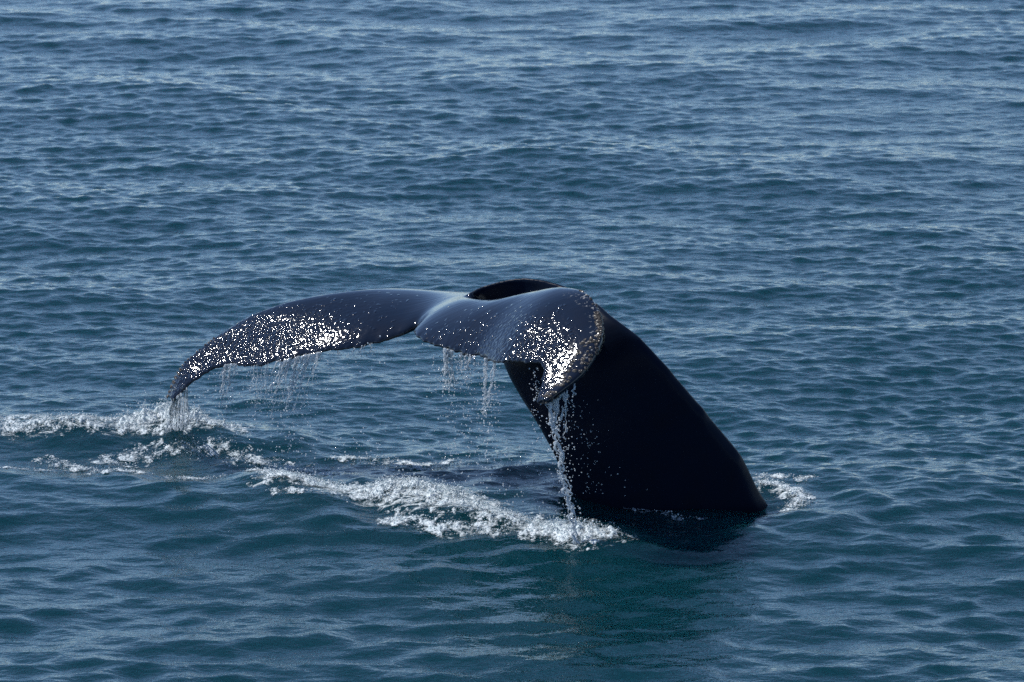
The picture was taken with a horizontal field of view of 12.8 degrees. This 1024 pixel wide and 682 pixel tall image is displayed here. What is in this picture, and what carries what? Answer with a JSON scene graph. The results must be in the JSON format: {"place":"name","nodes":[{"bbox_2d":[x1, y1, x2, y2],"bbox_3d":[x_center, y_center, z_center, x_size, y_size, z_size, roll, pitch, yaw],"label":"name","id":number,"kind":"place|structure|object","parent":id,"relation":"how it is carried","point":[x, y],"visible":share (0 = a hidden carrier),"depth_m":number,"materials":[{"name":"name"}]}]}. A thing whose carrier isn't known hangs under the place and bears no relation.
{"place":"outdoors","nodes":[
{"label":"outdoors","id":0,"kind":"place"},
{"bbox_2d":[191,336,625,518],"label":"water droplets","id":1,"kind":"object","parent":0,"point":[380,424],"visible":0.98,"depth_m":26.42,"materials":[{"name":"white"}]},
{"bbox_2d":[0,0,1023,681],"bbox_3d":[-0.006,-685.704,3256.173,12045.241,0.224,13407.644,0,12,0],"label":"sea water","id":2,"kind":"structure","parent":0,"point":[782,236],"depth_m":31.09,"materials":[{"name":"teal liquid"}]},
{"bbox_2d":[0,392,332,482],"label":"sea foam","id":3,"kind":"object","parent":2,"relation":"on","point":[145,413],"visible":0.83,"depth_m":27.50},
{"bbox_2d":[332,455,458,470],"bbox_3d":[-0.694,0.713,26.832,0.922,0.047,0.400,4,13,20],"label":"sea foam","id":4,"kind":"object","parent":2,"relation":"on","point":[418,465],"visible":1,"depth_m":26.80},
{"bbox_2d":[250,467,626,550],"bbox_3d":[-0.362,0.875,25.653,2.574,0.219,0.936,8,15,35],"label":"sea foam","id":5,"kind":"object","parent":2,"relation":"on","point":[558,529],"visible":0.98,"depth_m":25.56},
{"bbox_2d":[166,278,767,512],"bbox_3d":[0.037,0.712,26.539,3.643,2.416,2.193,10,16,40],"label":"whale","id":6,"kind":"object","parent":2,"relation":"in","point":[666,442],"visible":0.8,"depth_m":25.72},
{"bbox_2d":[163,387,191,432],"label":"water stream","id":7,"kind":"structure","parent":6,"relation":"attached to","point":[175,411],"depth_m":27.09,"materials":[{"name":"white liquid"}]},
{"bbox_2d":[215,363,237,425],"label":"water stream","id":8,"kind":"structure","parent":6,"relation":"attached to","point":[225,367],"depth_m":26.71,"materials":[{"name":"white"}]},
{"bbox_2d":[249,364,269,429],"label":"water stream","id":9,"kind":"structure","parent":6,"relation":"attached to","point":[266,369],"depth_m":26.60,"materials":[{"name":"white"}]},
{"bbox_2d":[268,352,321,463],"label":"water stream","id":10,"kind":"structure","parent":6,"relation":"hanging from","point":[307,358],"depth_m":26.49,"materials":[{"name":"white"}]},
{"bbox_2d":[337,344,372,357],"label":"water stream","id":11,"kind":"structure","parent":6,"relation":"attached to","point":[360,349],"depth_m":26.33,"materials":[{"name":"white"}]},
{"bbox_2d":[438,348,457,406],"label":"water stream","id":12,"kind":"structure","parent":6,"relation":"attached to","point":[446,352],"depth_m":25.74,"materials":[{"name":"white"}]},
{"bbox_2d":[455,352,479,394],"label":"water stream","id":13,"kind":"structure","parent":6,"relation":"attached to","point":[470,356],"depth_m":25.61,"materials":[{"name":"white"}]},
{"bbox_2d":[477,358,495,468],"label":"water stream","id":14,"kind":"structure","parent":6,"relation":"attached to","point":[484,382],"depth_m":25.44,"materials":[{"name":"white"}]},
{"bbox_2d":[541,402,587,544],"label":"water stream","id":15,"kind":"structure","parent":6,"relation":"attached to","point":[570,516],"depth_m":24.89,"materials":[{"name":"white"}]},
{"bbox_2d":[548,383,587,473],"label":"water stream","id":16,"kind":"structure","parent":6,"relation":"attached to","point":[555,402],"depth_m":24.89,"materials":[{"name":"white"}]},
{"bbox_2d":[552,472,817,520],"bbox_3d":[0.970,0.848,26.036,1.606,0.141,1.071,0,12,0],"label":"sea foam","id":17,"kind":"object","parent":2,"relation":"on","point":[794,490],"visible":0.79,"depth_m":26.09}
]}

